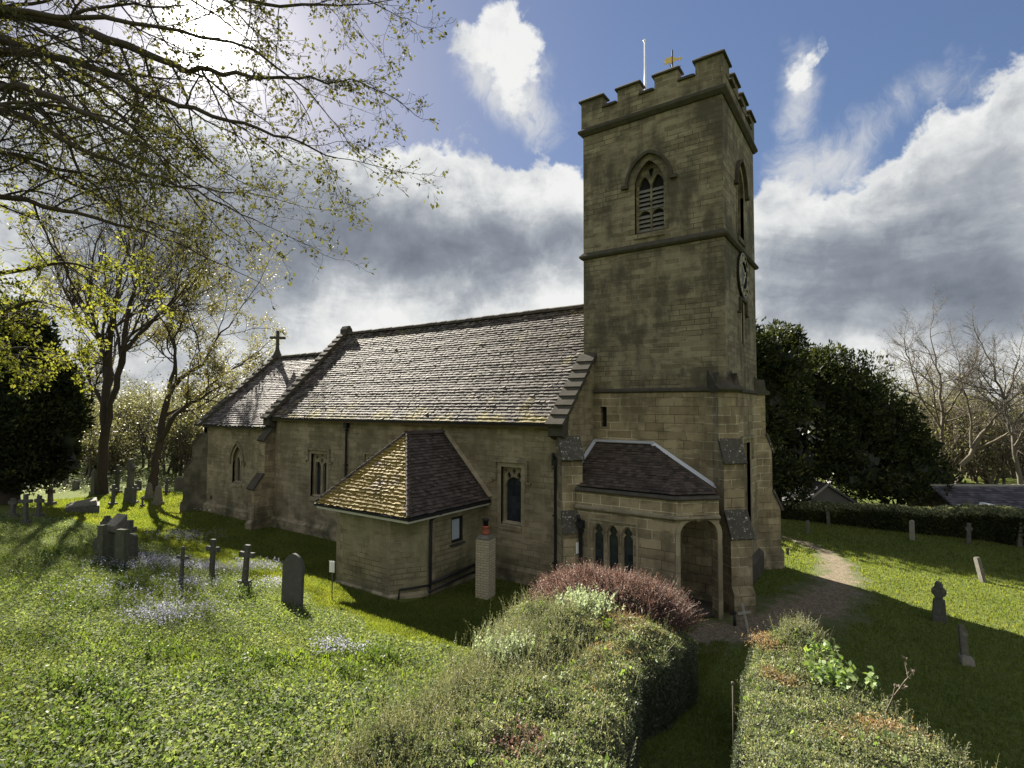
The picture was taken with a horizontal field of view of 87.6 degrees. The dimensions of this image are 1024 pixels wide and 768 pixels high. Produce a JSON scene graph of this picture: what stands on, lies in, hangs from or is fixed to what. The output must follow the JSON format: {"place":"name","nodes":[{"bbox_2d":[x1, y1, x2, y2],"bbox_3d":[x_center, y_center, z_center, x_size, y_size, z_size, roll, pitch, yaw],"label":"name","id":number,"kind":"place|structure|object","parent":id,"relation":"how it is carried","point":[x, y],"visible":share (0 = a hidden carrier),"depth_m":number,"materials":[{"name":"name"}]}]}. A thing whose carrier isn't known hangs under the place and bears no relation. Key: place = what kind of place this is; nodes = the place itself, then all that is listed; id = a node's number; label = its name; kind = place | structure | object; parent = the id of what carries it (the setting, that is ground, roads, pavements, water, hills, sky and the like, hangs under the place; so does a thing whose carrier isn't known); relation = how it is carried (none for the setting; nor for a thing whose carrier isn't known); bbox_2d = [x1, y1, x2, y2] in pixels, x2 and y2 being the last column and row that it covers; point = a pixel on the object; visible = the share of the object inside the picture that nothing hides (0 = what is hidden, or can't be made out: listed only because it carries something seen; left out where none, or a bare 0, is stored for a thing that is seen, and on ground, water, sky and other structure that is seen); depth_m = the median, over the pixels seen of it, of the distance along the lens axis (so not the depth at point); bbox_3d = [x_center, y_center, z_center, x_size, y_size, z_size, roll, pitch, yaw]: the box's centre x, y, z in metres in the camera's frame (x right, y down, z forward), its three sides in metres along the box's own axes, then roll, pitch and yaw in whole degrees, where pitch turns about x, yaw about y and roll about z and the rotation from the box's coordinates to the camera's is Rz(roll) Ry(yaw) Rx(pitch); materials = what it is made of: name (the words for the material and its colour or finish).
{"place":"outdoors","nodes":[
{"label":"outdoors","id":0,"kind":"place"},
{"bbox_2d":[0,414,1023,767],"bbox_3d":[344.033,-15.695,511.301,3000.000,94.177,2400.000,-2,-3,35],"label":"ground","id":1,"kind":"structure","parent":0,"point":[144,476],"depth_m":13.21,"materials":[{"name":"green plant"}]},
{"bbox_2d":[6,498,19,516],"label":"grave cross","id":2,"kind":"object","parent":1,"relation":"on","point":[12,502],"visible":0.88,"depth_m":24.33,"materials":[{"name":"grey stone"}]},
{"bbox_2d":[19,494,32,523],"bbox_3d":[-20.309,5.289,22.287,0.570,1.396,0.256,-2,-3,7],"label":"grave cross","id":3,"kind":"object","parent":1,"relation":"on","point":[25,500],"visible":0.83,"depth_m":22.25,"materials":[{"name":"grey stone"}]},
{"bbox_2d":[21,483,37,490],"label":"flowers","id":4,"kind":"object","parent":1,"relation":"on","point":[32,487],"visible":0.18,"depth_m":36.86,"materials":[{"name":"white plant"}]},
{"bbox_2d":[32,495,44,516],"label":"grave cross","id":5,"kind":"object","parent":1,"relation":"on","point":[39,501],"visible":0.83,"depth_m":25.18,"materials":[{"name":"grey stone"}]},
{"bbox_2d":[0,289,96,504],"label":"evergreen tree","id":6,"kind":"object","parent":1,"relation":"on","point":[42,431],"visible":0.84,"depth_m":29.58,"materials":[{"name":"green plant"}]},
{"bbox_2d":[44,488,56,505],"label":"grave cross","id":7,"kind":"object","parent":1,"relation":"on","point":[50,493],"visible":0.86,"depth_m":30.65,"materials":[{"name":"grey stone"}]},
{"bbox_2d":[49,478,62,485],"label":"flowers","id":8,"kind":"object","parent":1,"relation":"on","point":[57,482],"visible":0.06,"depth_m":39.40,"materials":[{"name":"white plant"}]},
{"bbox_2d":[63,477,68,486],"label":"gravestone","id":9,"kind":"object","parent":1,"relation":"on","point":[65,483],"visible":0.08,"depth_m":38.71,"materials":[{"name":"grey stone"}]},
{"bbox_2d":[72,480,79,488],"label":"gravestone","id":10,"kind":"object","parent":1,"relation":"on","point":[75,484],"visible":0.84,"depth_m":37.88,"materials":[{"name":"grey stone"}]},
{"bbox_2d":[65,497,99,512],"bbox_3d":[-23.338,6.692,29.015,1.450,0.798,1.571,2,-3,-37],"label":"ledger tomb","id":11,"kind":"object","parent":1,"relation":"on","point":[92,505],"visible":0.81,"depth_m":28.62,"materials":[{"name":"grey stone"}]},
{"bbox_2d":[89,469,96,494],"bbox_3d":[-28.026,6.622,35.811,0.446,1.916,0.446,-6,-4,14],"label":"gravestone","id":12,"kind":"object","parent":1,"relation":"on","point":[93,487],"visible":0.75,"depth_m":35.69,"materials":[{"name":"grey stone"}]},
{"bbox_2d":[93,537,96,554],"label":"gravestone","id":13,"kind":"object","parent":1,"relation":"on","point":[95,544],"visible":0.21,"depth_m":16.93,"materials":[{"name":"grey stone"}]},
{"bbox_2d":[97,525,106,563],"bbox_3d":[-12.298,4.920,15.999,0.231,1.380,0.140,-1,-3,13],"label":"gravestone","id":14,"kind":"object","parent":1,"relation":"on","point":[102,539],"visible":0.6,"depth_m":15.95,"materials":[{"name":"grey stone"}]},
{"bbox_2d":[100,515,111,524],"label":"gravestone","id":15,"kind":"object","parent":1,"relation":"on","point":[106,519],"visible":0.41,"depth_m":17.88,"materials":[{"name":"grey stone"}]},
{"bbox_2d":[108,484,117,505],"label":"grave cross","id":16,"kind":"object","parent":1,"relation":"on","point":[113,489],"visible":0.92,"depth_m":31.67,"materials":[{"name":"grey stone"}]},
{"bbox_2d":[106,513,127,562],"bbox_3d":[-12.145,4.836,16.347,0.514,1.632,0.378,-1,-3,23],"label":"gravestone","id":17,"kind":"object","parent":1,"relation":"on","point":[116,521],"visible":0.44,"depth_m":16.26,"materials":[{"name":"grey stone"}]},
{"bbox_2d":[111,465,122,493],"bbox_3d":[-26.771,6.522,36.200,0.578,2.058,0.375,0,-3,10],"label":"grave cross","id":18,"kind":"object","parent":1,"relation":"on","point":[117,472],"visible":0.82,"depth_m":36.15,"materials":[{"name":"grey stone"}]},
{"bbox_2d":[23,470,211,510],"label":"wild flowers","id":19,"kind":"object","parent":1,"relation":"on","point":[109,482],"visible":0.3,"depth_m":40.19,"materials":[{"name":"plant"}]},
{"bbox_2d":[114,529,128,569],"bbox_3d":[-11.405,4.943,15.587,0.386,1.406,0.160,0,-1,17],"label":"gravestone","id":20,"kind":"object","parent":1,"relation":"on","point":[121,551],"visible":0.6,"depth_m":15.52,"materials":[{"name":"grey stone"}]},
{"bbox_2d":[2,88,250,494],"bbox_3d":[-24.884,-6.802,36.862,16.542,29.252,14.709,0,-3,-4],"label":"bare tree","id":21,"kind":"object","parent":1,"relation":"on","point":[106,397],"visible":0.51,"depth_m":35.32,"materials":[{"name":"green plant"}]},
{"bbox_2d":[123,459,136,501],"bbox_3d":[-23.581,6.049,32.975,0.632,2.832,0.428,0,-3,10],"label":"grave cross","id":22,"kind":"object","parent":1,"relation":"on","point":[130,467],"visible":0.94,"depth_m":32.84,"materials":[{"name":"grey stone"}]},
{"bbox_2d":[127,520,136,532],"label":"gravestone","id":23,"kind":"object","parent":1,"relation":"on","point":[132,528],"visible":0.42,"depth_m":17.34,"materials":[{"name":"grey stone"}]},
{"bbox_2d":[129,533,137,563],"bbox_3d":[-11.756,5.195,16.434,0.386,1.176,0.140,-2,-2,-5],"label":"gravestone","id":24,"kind":"object","parent":1,"relation":"on","point":[133,545],"visible":0.46,"depth_m":16.39,"materials":[{"name":"grey stone"}]},
{"bbox_2d":[129,484,138,503],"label":"grave cross","id":25,"kind":"object","parent":1,"relation":"on","point":[134,489],"visible":0.89,"depth_m":32.30,"materials":[{"name":"grey stone"}]},
{"bbox_2d":[135,480,141,488],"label":"gravestone","id":26,"kind":"object","parent":1,"relation":"on","point":[138,483],"visible":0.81,"depth_m":38.02,"materials":[{"name":"grey stone"}]},
{"bbox_2d":[140,496,144,506],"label":"grave cross","id":27,"kind":"object","parent":1,"relation":"on","point":[142,504],"visible":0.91,"depth_m":31.22,"materials":[{"name":"grey stone"}]},
{"bbox_2d":[143,482,153,498],"bbox_3d":[-23.064,6.870,33.896,0.423,1.284,0.423,2,-2,15],"label":"obelisk","id":28,"kind":"object","parent":1,"relation":"on","point":[148,492],"visible":0.75,"depth_m":33.80,"materials":[{"name":"grey stone"}]},
{"bbox_2d":[151,485,164,505],"bbox_3d":[-21.116,6.714,31.843,0.463,1.421,0.463,0,-3,15],"label":"obelisk","id":29,"kind":"object","parent":1,"relation":"on","point":[158,499],"visible":0.81,"depth_m":31.73,"materials":[{"name":"grey stone"}]},
{"bbox_2d":[77,355,252,480],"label":"scrub","id":30,"kind":"object","parent":1,"relation":"on","point":[132,428],"visible":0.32,"depth_m":46.52,"materials":[{"name":"green plant"}]},
{"bbox_2d":[163,478,169,492],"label":"grave cross","id":31,"kind":"object","parent":1,"relation":"on","point":[166,481],"visible":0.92,"depth_m":36.21,"materials":[{"name":"grey stone"}]},
{"bbox_2d":[174,477,182,488],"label":"gravestone","id":32,"kind":"object","parent":1,"relation":"on","point":[178,482],"visible":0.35,"depth_m":38.12,"materials":[{"name":"grey stone"}]},
{"bbox_2d":[176,546,188,585],"bbox_3d":[-8.954,4.984,14.479,0.360,1.141,0.068,2,-2,10],"label":"grave cross","id":33,"kind":"object","parent":1,"relation":"on","point":[182,557],"visible":0.88,"depth_m":14.46,"materials":[{"name":"grey stone"}]},
{"bbox_2d":[39,527,371,660],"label":"bluebells","id":34,"kind":"object","parent":1,"relation":"on","point":[188,581],"visible":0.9,"depth_m":13.25,"materials":[{"name":"purple plant"}]},
{"bbox_2d":[122,229,291,491],"bbox_3d":[-21.492,-1.530,37.163,11.234,18.776,10.034,1,-3,-17],"label":"bare tree","id":35,"kind":"object","parent":1,"relation":"on","point":[163,430],"visible":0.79,"depth_m":37.10,"materials":[{"name":"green plant"}]},
{"bbox_2d":[205,539,219,576],"bbox_3d":[-9.105,5.377,16.221,0.440,1.317,0.245,3,0,10],"label":"grave cross","id":36,"kind":"object","parent":1,"relation":"on","point":[213,549],"visible":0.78,"depth_m":16.18,"materials":[{"name":"grey stone"}]},
{"bbox_2d":[0,0,458,398],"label":"maple tree","id":37,"kind":"object","parent":1,"relation":"on","point":[20,50],"visible":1,"depth_m":8.57,"materials":[{"name":"green plant"}]},
{"bbox_2d":[1,544,467,757],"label":"strap leaves","id":38,"kind":"object","parent":1,"relation":"on","point":[192,656],"visible":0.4,"depth_m":9.82,"materials":[{"name":"green plant"}]},
{"bbox_2d":[0,511,469,767],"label":"ground cover","id":39,"kind":"object","parent":1,"relation":"on","point":[191,725],"visible":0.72,"depth_m":8.06,"materials":[{"name":"green plant"}]},
{"bbox_2d":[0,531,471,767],"bbox_3d":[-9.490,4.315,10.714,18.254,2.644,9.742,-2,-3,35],"label":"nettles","id":40,"kind":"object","parent":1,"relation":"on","point":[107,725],"visible":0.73,"depth_m":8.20,"materials":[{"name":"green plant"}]},
{"bbox_2d":[233,544,254,590],"bbox_3d":[-7.523,5.239,15.078,0.460,1.378,0.331,4,-2,10],"label":"grave cross","id":41,"kind":"object","parent":1,"relation":"on","point":[246,554],"visible":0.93,"depth_m":15.04,"materials":[{"name":"grey stone"}]},
{"bbox_2d":[281,553,304,607],"bbox_3d":[-5.604,5.157,13.645,0.598,1.620,0.110,0,-5,15],"label":"gravestone","id":42,"kind":"object","parent":1,"relation":"on","point":[293,573],"visible":0.86,"depth_m":13.60,"materials":[{"name":"stone"}]},
{"bbox_2d":[329,561,334,597],"bbox_3d":[-5.108,5.630,15.152,0.171,1.190,0.049,-1,-3,18],"label":"stake sign","id":43,"kind":"object","parent":1,"relation":"on","point":[332,566],"visible":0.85,"depth_m":15.16,"materials":[{"name":"white wood"}]},
{"bbox_2d":[231,584,698,767],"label":"hedge","id":44,"kind":"object","parent":1,"relation":"on","point":[609,699],"visible":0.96,"depth_m":6.75,"materials":[{"name":"green plant"}]},
{"bbox_2d":[471,617,566,678],"bbox_3d":[0.142,3.926,7.970,1.050,0.538,1.682,2,-3,-40],"label":"variegated shrub","id":45,"kind":"object","parent":44,"relation":"on","point":[511,644],"visible":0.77,"depth_m":8.03,"materials":[{"name":"green plant"}]},
{"bbox_2d":[483,710,575,766],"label":"dried flower clump","id":46,"kind":"object","parent":44,"relation":"on","point":[522,736],"visible":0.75,"depth_m":5.65,"materials":[{"name":"brown plant"}]},
{"bbox_2d":[526,582,625,618],"bbox_3d":[1.381,4.176,10.389,1.900,0.534,1.354,3,-4,-44],"label":"variegated shrub","id":47,"kind":"object","parent":44,"relation":"on","point":[583,602],"visible":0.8,"depth_m":10.38,"materials":[{"name":"green plant"}]},
{"bbox_2d":[598,617,611,631],"bbox_3d":[1.653,4.291,9.413,0.284,0.303,0.336,0,-3,-1],"label":"seedling","id":48,"kind":"object","parent":44,"relation":"on","point":[604,622],"visible":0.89,"depth_m":9.48,"materials":[{"name":"green plant"}]},
{"bbox_2d":[524,556,713,634],"bbox_3d":[2.138,4.838,11.519,4.141,2.107,2.650,-2,-3,35],"label":"purple shrub","id":49,"kind":"object","parent":44,"relation":"on","point":[646,595],"visible":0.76,"depth_m":11.13,"materials":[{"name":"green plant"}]},
{"bbox_2d":[617,628,642,644],"bbox_3d":[2.004,4.308,9.062,0.381,0.249,0.415,-1,-3,27],"label":"seedling","id":50,"kind":"object","parent":44,"relation":"on","point":[633,634],"visible":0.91,"depth_m":8.99,"materials":[{"name":"green plant"}]},
{"bbox_2d":[180,39,784,619],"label":"church","id":51,"kind":"structure","parent":1,"relation":"on","point":[616,417],"depth_m":17.95,"materials":[{"name":"stone"}]},
{"bbox_2d":[576,542,578,553],"bbox_3d":[2.053,5.018,16.338,0.200,0.340,0.012,1,-3,-10],"label":"notice","id":52,"kind":"object","parent":51,"relation":"attached to","point":[577,547],"visible":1,"depth_m":16.32,"materials":[{"name":"white paint"}]},
{"bbox_2d":[475,518,495,599],"bbox_3d":[-0.822,5.504,16.600,0.470,2.610,0.470,-1,-3,27],"label":"brick flue","id":53,"kind":"object","parent":1,"relation":"on","point":[485,565],"visible":0.98,"depth_m":16.43,"materials":[{"name":"brick"}]},
{"bbox_2d":[731,681,734,754],"bbox_3d":[3.161,4.923,7.614,0.044,1.325,0.044,2,-3,-33],"label":"stake","id":54,"kind":"object","parent":1,"relation":"on","point":[732,683],"visible":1,"depth_m":7.62,"materials":[{"name":"grey wood"}]},
{"bbox_2d":[806,520,809,533],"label":"gravestone","id":55,"kind":"object","parent":1,"relation":"on","point":[807,526],"visible":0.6,"depth_m":25.21,"materials":[{"name":"grey stone"}]},
{"bbox_2d":[782,479,857,503],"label":"barn","id":56,"kind":"structure","parent":1,"relation":"on","point":[826,492],"depth_m":30.64,"materials":[{"name":"stone"}]},
{"bbox_2d":[826,511,829,524],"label":"gravestone","id":57,"kind":"object","parent":1,"relation":"on","point":[828,517],"visible":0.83,"depth_m":27.12,"materials":[{"name":"grey stone"}]},
{"bbox_2d":[756,316,967,512],"bbox_3d":[17.316,2.074,34.066,24.405,12.659,11.145,1,-3,-23],"label":"yew tree","id":58,"kind":"object","parent":1,"relation":"on","point":[848,428],"visible":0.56,"depth_m":32.51,"materials":[{"name":"green plant"}]},
{"bbox_2d":[730,609,999,767],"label":"hedge","id":59,"kind":"object","parent":1,"relation":"on","point":[793,713],"visible":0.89,"depth_m":6.93,"materials":[{"name":"green plant"}]},
{"bbox_2d":[803,632,881,694],"bbox_3d":[4.909,4.362,8.156,1.125,0.672,1.099,2,-3,-29],"label":"bramble","id":60,"kind":"object","parent":59,"relation":"on","point":[846,672],"visible":0.99,"depth_m":8.03,"materials":[{"name":"green plant"}]},
{"bbox_2d":[883,655,916,716],"bbox_3d":[5.107,4.109,7.071,0.250,1.067,0.464,1,-3,-18],"label":"bare sapling","id":61,"kind":"object","parent":59,"relation":"in","point":[899,688],"visible":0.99,"depth_m":6.99,"materials":[{"name":"brown plant"}]},
{"bbox_2d":[780,500,1023,545],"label":"hedge","id":62,"kind":"object","parent":1,"relation":"on","point":[996,523],"visible":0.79,"depth_m":25.20,"materials":[{"name":"green plant"}]},
{"bbox_2d":[909,520,914,540],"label":"gravestone","id":63,"kind":"object","parent":1,"relation":"on","point":[911,530],"visible":0.86,"depth_m":23.95,"materials":[{"name":"grey stone"}]},
{"bbox_2d":[931,581,946,623],"bbox_3d":[11.860,6.132,14.820,0.351,1.293,0.281,-2,-4,43],"label":"grave cross","id":64,"kind":"object","parent":1,"relation":"on","point":[939,593],"visible":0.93,"depth_m":14.75,"materials":[{"name":"grey stone"}]},
{"bbox_2d":[868,280,1014,466],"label":"bare tree","id":65,"kind":"object","parent":1,"relation":"on","point":[943,416],"visible":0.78,"depth_m":44.65,"materials":[{"name":"brown plant"}]},
{"bbox_2d":[872,347,1023,483],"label":"woodland","id":66,"kind":"object","parent":1,"relation":"on","point":[995,456],"visible":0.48,"depth_m":48.05,"materials":[{"name":"brown plant"}]},
{"bbox_2d":[905,484,1023,508],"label":"outbuilding","id":67,"kind":"structure","parent":1,"relation":"on","point":[1008,495],"depth_m":32.27,"materials":[{"name":"stone"}]},
{"bbox_2d":[957,624,975,666],"bbox_3d":[10.451,6.055,12.305,0.255,1.007,0.200,-5,-4,20],"label":"gravestone","id":68,"kind":"object","parent":1,"relation":"on","point":[965,658],"visible":0.91,"depth_m":12.27,"materials":[{"name":"grey stone"}]},
{"bbox_2d":[965,523,972,543],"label":"grave cross","id":69,"kind":"object","parent":1,"relation":"on","point":[968,528],"visible":0.9,"depth_m":23.39,"materials":[{"name":"grey stone"}]},
{"bbox_2d":[925,301,1023,483],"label":"bare tree","id":70,"kind":"object","parent":1,"relation":"on","point":[1012,429],"visible":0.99,"depth_m":39.02,"materials":[{"name":"brown plant"}]},
{"bbox_2d":[928,308,1023,483],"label":"bare tree","id":71,"kind":"object","parent":1,"relation":"on","point":[973,449],"visible":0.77,"depth_m":40.39,"materials":[{"name":"brown plant"}]},
{"bbox_2d":[973,557,986,582],"bbox_3d":[16.067,6.482,18.290,0.120,1.065,0.189,0,-19,0],"label":"gravestone","id":72,"kind":"object","parent":1,"relation":"on","point":[979,569],"visible":0.86,"depth_m":18.28,"materials":[{"name":"grey stone"}]},
{"bbox_2d":[1016,522,1023,547],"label":"gravestone","id":73,"kind":"object","parent":1,"relation":"on","point":[1019,540],"visible":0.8,"depth_m":22.81,"materials":[{"name":"grey stone"}]},
{"bbox_2d":[0,0,1023,412],"label":"sky","id":74,"kind":"structure","parent":0,"point":[888,163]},
{"bbox_2d":[92,390,1009,415],"bbox_3d":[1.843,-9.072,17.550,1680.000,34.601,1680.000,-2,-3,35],"label":"hills","id":75,"kind":"structure","parent":0,"point":[171,396],"depth_m":459.24,"materials":[{"name":"green plant"}]},
{"bbox_2d":[684,534,882,656],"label":"path","id":76,"kind":"structure","parent":0,"point":[832,593],"depth_m":15.84,"materials":[{"name":"beige gravel"}]},
{"bbox_2d":[733,611,736,625],"bbox_3d":[6.019,6.382,14.419,0.102,0.511,0.102,2,-3,-33],"label":"iron post","id":77,"kind":"object","parent":76,"relation":"on","point":[734,617],"visible":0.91,"depth_m":14.39,"materials":[{"name":"black metal"}]},
{"bbox_2d":[738,603,750,632],"bbox_3d":[6.126,6.150,14.006,0.338,0.750,0.065,-10,-9,4],"label":"wooden cross","id":78,"kind":"object","parent":76,"relation":"on","point":[743,612],"visible":1,"depth_m":14.00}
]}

